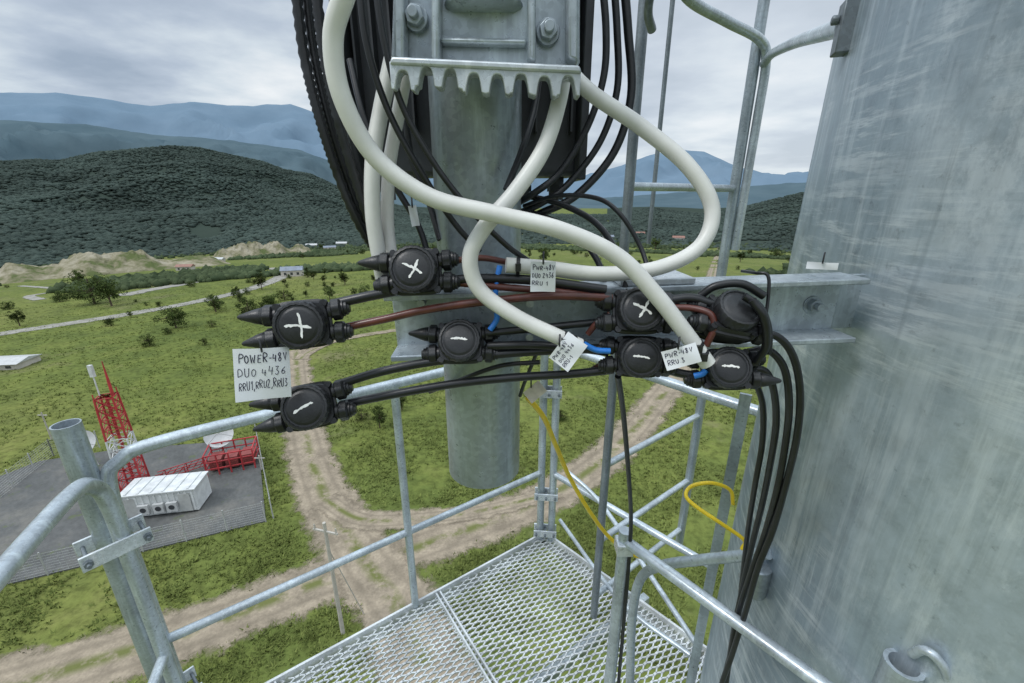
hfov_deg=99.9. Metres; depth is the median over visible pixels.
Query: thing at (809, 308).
support arm
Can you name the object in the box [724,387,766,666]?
black cable
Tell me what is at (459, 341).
power connector
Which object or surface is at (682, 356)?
cable label
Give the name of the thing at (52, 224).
woodland
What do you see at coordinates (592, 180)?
black cable
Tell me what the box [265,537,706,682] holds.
platform
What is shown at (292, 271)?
house
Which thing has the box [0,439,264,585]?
compound pavement
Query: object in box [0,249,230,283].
quarry cliff
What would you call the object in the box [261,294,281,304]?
tree
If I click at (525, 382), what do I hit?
black cable
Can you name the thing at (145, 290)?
gravel road
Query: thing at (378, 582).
dirt track
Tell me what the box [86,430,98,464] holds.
satellite dish
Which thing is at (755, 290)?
black cable
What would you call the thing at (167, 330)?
tree
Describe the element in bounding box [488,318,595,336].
black cable
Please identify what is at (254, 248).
quarry cliff
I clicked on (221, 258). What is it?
house
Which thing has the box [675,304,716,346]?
brown wire
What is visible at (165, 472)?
cable bridge
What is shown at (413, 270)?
power connector
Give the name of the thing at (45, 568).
wire fence
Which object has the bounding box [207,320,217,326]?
tree
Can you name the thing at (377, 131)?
white conduit
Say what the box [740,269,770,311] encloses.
cable tie
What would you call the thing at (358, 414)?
tree
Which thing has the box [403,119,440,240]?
black cable
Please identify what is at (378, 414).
tree
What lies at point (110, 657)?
dirt track
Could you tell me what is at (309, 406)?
power connector
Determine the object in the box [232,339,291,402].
cable label
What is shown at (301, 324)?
power connector
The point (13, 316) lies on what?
tree
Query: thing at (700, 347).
cable tie
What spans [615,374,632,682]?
black cable
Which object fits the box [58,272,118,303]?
tree
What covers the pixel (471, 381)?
black cable
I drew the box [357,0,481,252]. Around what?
black cable
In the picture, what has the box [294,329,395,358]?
dirt track
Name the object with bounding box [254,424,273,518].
wire fence
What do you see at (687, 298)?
black cable
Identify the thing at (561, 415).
tree
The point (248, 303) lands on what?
tree
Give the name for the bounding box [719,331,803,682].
black cable
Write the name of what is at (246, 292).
tree
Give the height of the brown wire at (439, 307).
0.044 m
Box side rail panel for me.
[558,470,693,656]
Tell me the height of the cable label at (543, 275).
0.043 m
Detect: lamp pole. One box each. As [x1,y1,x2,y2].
[37,412,52,438]
[254,455,264,469]
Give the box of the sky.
[0,0,844,174]
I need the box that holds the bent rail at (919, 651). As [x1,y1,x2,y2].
[907,645,950,682]
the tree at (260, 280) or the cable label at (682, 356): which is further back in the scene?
the tree at (260, 280)
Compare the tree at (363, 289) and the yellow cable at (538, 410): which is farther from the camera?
the tree at (363, 289)
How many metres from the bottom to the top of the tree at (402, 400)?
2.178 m
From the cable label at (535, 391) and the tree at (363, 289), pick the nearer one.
the cable label at (535, 391)
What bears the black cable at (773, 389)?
attached to the steel tower
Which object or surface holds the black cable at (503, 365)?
attached to the mounting pipe
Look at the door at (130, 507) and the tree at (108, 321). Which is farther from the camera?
the tree at (108, 321)
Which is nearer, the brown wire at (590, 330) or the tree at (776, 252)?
the brown wire at (590, 330)
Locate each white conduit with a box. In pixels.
[322,0,714,368]
[364,56,393,278]
[381,75,409,251]
[462,82,583,344]
[505,72,720,281]
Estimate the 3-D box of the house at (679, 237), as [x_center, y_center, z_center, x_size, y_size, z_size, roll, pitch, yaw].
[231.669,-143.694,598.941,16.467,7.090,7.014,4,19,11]
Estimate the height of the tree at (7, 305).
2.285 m
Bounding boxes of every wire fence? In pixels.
[0,431,99,496]
[10,501,266,582]
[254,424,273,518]
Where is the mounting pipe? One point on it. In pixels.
(475, 139)
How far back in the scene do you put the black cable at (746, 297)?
0.44 m
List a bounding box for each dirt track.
[0,247,718,682]
[279,349,482,682]
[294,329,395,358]
[312,487,563,530]
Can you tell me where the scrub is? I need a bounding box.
[0,239,791,293]
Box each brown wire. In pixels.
[347,292,612,329]
[459,255,505,264]
[460,283,588,292]
[586,312,608,335]
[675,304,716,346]
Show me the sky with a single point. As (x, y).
(141, 52)
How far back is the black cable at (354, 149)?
0.49 m
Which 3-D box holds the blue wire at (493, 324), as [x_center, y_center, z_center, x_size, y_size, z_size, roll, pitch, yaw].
[-0.018,-0.048,0.489,0.022,0.075,0.010,-15,24,-38]
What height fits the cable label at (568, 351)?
0.042 m
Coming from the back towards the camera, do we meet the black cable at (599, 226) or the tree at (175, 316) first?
the tree at (175, 316)
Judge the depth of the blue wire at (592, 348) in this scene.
0.48 m
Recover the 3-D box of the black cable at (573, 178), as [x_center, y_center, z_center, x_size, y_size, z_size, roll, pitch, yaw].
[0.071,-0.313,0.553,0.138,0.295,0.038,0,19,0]
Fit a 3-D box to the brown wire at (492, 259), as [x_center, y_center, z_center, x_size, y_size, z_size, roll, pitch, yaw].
[-0.040,-0.091,0.486,0.070,0.013,0.008,-6,20,-16]
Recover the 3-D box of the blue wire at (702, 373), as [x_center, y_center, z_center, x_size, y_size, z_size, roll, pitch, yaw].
[0.208,0.035,0.475,0.016,0.013,0.009,0,19,0]
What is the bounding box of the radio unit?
[344,0,594,199]
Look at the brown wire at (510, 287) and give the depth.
0.48 m
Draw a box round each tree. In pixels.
[0,301,14,309]
[5,308,25,325]
[48,290,67,301]
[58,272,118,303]
[68,269,85,281]
[93,279,127,305]
[102,317,119,325]
[137,334,154,347]
[152,305,188,327]
[161,328,172,334]
[185,281,196,286]
[198,338,206,344]
[204,295,224,311]
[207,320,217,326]
[233,290,245,300]
[234,296,262,314]
[243,287,251,294]
[252,272,265,289]
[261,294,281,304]
[275,290,294,299]
[308,271,316,278]
[322,285,335,299]
[339,274,348,283]
[350,287,356,293]
[351,408,370,419]
[355,284,369,292]
[370,405,386,427]
[400,397,408,409]
[539,248,549,258]
[549,409,569,420]
[651,238,661,248]
[737,251,744,260]
[769,248,784,255]
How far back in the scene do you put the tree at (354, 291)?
117.38 m
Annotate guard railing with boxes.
[0,477,183,682]
[100,355,548,682]
[534,354,758,567]
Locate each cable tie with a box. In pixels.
[515,257,520,274]
[697,339,703,353]
[700,349,708,361]
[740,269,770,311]
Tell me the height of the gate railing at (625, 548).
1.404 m
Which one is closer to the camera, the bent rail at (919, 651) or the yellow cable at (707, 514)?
the bent rail at (919, 651)
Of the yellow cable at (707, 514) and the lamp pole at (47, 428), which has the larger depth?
the lamp pole at (47, 428)
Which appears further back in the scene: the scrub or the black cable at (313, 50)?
the scrub
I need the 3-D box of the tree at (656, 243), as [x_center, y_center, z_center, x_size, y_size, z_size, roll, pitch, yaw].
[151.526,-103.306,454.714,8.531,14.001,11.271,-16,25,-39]
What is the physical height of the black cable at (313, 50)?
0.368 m
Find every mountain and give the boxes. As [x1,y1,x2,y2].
[0,92,807,197]
[0,120,805,208]
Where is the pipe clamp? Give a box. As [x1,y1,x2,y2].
[389,0,580,100]
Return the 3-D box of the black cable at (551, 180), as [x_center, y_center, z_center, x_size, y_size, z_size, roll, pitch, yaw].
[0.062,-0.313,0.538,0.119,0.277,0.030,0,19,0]
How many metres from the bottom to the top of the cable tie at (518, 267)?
0.019 m
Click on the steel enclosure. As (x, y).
(234, 457)
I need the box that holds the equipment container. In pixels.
[120,471,211,517]
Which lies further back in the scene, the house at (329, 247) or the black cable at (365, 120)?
the house at (329, 247)
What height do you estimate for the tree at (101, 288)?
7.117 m
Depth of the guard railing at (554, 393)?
2.25 m
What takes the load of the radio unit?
attached to the pipe clamp
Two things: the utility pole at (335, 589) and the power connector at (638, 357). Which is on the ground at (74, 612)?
the utility pole at (335, 589)
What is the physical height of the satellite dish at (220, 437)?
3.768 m
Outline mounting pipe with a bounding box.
[428,76,521,488]
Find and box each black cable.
[291,0,369,248]
[303,0,365,225]
[311,0,365,221]
[329,0,363,190]
[338,274,606,304]
[340,344,600,384]
[346,367,608,405]
[347,58,428,247]
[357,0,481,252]
[374,0,529,258]
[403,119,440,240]
[428,360,539,393]
[487,341,608,355]
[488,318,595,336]
[503,81,541,190]
[518,356,536,396]
[521,0,609,204]
[521,0,621,211]
[523,193,647,262]
[529,210,602,265]
[531,195,627,289]
[537,0,635,214]
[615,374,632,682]
[671,368,699,377]
[672,293,713,306]
[696,332,749,343]
[698,279,766,299]
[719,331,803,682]
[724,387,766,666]
[725,346,792,682]
[726,366,779,660]
[741,293,772,354]
[748,298,770,364]
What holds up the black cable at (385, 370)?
attached to the power connector at (638, 357)
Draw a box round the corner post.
[49,418,201,682]
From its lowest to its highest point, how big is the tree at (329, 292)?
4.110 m
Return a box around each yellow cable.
[525,397,639,558]
[684,481,743,549]
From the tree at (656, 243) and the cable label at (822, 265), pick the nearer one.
the cable label at (822, 265)
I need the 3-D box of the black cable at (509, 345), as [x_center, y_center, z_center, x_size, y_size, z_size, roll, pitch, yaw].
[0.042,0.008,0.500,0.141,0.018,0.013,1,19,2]
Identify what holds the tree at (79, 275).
on the ground at (74, 612)
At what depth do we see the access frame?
1.84 m
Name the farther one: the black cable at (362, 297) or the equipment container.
the equipment container
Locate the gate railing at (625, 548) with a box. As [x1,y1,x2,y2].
[604,526,832,682]
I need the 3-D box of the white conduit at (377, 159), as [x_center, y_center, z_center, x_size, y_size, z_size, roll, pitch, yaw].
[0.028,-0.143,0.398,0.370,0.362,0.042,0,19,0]
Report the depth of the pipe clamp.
0.41 m
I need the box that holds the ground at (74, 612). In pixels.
[0,208,790,682]
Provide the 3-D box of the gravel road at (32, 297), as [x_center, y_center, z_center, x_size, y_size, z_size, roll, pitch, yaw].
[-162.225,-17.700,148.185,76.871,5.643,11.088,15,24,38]
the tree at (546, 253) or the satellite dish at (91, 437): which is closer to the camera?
the satellite dish at (91, 437)
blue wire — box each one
[488,265,502,330]
[584,341,610,353]
[693,369,707,378]
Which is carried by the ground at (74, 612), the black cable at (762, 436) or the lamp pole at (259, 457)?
the lamp pole at (259, 457)
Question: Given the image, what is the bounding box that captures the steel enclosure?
[202,436,259,474]
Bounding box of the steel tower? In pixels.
[686,0,1023,682]
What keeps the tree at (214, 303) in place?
on the ground at (74, 612)
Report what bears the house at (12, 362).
on the ground at (74, 612)
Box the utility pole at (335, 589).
[313,521,363,634]
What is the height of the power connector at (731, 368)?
0.055 m
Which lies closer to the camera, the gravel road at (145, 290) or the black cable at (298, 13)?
the black cable at (298, 13)
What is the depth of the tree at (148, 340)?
75.35 m
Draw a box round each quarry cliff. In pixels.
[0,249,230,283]
[211,241,310,258]
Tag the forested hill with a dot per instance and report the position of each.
(201, 230)
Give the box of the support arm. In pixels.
[383,270,870,361]
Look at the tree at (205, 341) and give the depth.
75.69 m
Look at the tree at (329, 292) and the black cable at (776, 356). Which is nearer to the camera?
the black cable at (776, 356)
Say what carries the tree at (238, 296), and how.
on the ground at (74, 612)
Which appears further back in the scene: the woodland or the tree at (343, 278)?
the woodland
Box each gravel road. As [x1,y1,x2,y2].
[0,268,285,334]
[20,285,47,299]
[119,282,197,295]
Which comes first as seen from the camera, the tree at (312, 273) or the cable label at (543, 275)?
the cable label at (543, 275)
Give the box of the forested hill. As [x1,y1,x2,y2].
[0,146,801,257]
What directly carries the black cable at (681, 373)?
attached to the power connector at (731, 368)
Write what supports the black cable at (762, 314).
attached to the power connector at (737, 321)
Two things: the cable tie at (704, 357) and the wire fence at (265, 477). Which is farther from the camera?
the wire fence at (265, 477)
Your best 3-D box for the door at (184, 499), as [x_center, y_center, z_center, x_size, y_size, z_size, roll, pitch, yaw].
[-26.814,13.207,35.291,0.840,1.700,0.024,-4,19,-10]
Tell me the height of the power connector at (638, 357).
0.053 m
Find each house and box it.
[0,354,40,369]
[175,264,195,270]
[215,257,225,261]
[279,266,303,276]
[323,245,335,248]
[672,236,684,238]
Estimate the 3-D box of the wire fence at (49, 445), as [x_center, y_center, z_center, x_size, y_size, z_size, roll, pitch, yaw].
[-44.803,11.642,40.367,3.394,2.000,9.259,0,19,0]
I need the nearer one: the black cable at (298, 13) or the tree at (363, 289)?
the black cable at (298, 13)
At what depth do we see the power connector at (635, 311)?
0.46 m
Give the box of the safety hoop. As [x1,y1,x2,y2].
[643,0,835,249]
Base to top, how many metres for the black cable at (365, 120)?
0.238 m
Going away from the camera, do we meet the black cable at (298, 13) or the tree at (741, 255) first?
the black cable at (298, 13)
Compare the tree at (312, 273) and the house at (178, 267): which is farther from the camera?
the house at (178, 267)
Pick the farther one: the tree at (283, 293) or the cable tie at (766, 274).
the tree at (283, 293)
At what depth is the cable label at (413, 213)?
0.50 m
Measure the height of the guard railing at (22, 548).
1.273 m
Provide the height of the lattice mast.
12.325 m
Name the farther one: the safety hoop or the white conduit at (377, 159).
the safety hoop
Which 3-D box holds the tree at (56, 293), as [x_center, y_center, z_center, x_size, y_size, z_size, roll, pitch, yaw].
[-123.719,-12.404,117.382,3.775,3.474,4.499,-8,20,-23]
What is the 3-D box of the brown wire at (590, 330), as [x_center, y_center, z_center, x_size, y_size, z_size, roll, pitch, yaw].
[0.098,-0.020,0.486,0.028,0.030,0.009,4,19,12]
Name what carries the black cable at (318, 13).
hanging from the mounting pipe
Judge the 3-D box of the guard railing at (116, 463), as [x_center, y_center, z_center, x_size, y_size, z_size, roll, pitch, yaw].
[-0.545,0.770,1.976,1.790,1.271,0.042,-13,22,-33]
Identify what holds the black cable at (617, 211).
hanging from the mounting pipe
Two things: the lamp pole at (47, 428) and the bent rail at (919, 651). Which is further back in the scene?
the lamp pole at (47, 428)
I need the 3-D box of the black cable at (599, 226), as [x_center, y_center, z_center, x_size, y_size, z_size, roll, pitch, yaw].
[0.089,-0.128,0.556,0.031,0.122,0.172,-17,25,-41]
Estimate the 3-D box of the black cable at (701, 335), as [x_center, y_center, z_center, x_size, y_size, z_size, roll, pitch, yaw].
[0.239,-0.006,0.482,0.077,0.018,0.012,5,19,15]
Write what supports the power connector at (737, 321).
attached to the support arm
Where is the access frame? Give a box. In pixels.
[590,0,769,618]
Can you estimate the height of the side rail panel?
0.422 m
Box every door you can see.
[122,499,138,517]
[177,493,192,511]
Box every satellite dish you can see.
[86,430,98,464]
[203,429,233,450]
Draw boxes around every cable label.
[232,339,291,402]
[408,197,419,226]
[523,380,546,402]
[530,251,555,291]
[549,332,586,371]
[661,336,701,370]
[806,252,838,269]
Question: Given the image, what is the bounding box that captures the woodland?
[0,145,803,267]
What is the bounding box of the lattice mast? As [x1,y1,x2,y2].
[86,361,150,491]
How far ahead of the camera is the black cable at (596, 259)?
0.56 m
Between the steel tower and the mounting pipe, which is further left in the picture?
the mounting pipe
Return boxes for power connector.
[237,298,353,349]
[248,379,356,432]
[357,245,459,295]
[408,319,499,363]
[594,287,679,334]
[598,335,677,377]
[683,346,781,389]
[686,290,772,345]
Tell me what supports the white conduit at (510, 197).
attached to the pipe clamp
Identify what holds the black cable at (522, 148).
hanging from the mounting pipe
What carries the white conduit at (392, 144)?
attached to the support arm
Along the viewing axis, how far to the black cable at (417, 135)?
0.43 m
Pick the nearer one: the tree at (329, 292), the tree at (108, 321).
the tree at (108, 321)
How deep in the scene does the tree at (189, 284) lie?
136.13 m
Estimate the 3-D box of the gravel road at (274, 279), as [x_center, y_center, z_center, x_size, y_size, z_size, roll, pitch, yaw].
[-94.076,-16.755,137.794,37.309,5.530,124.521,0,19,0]
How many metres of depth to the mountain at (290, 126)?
5826.95 m
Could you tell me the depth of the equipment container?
35.16 m
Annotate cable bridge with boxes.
[155,457,207,475]
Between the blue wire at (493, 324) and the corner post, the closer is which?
the blue wire at (493, 324)
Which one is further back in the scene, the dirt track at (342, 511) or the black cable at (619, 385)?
the dirt track at (342, 511)
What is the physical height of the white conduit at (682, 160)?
0.255 m

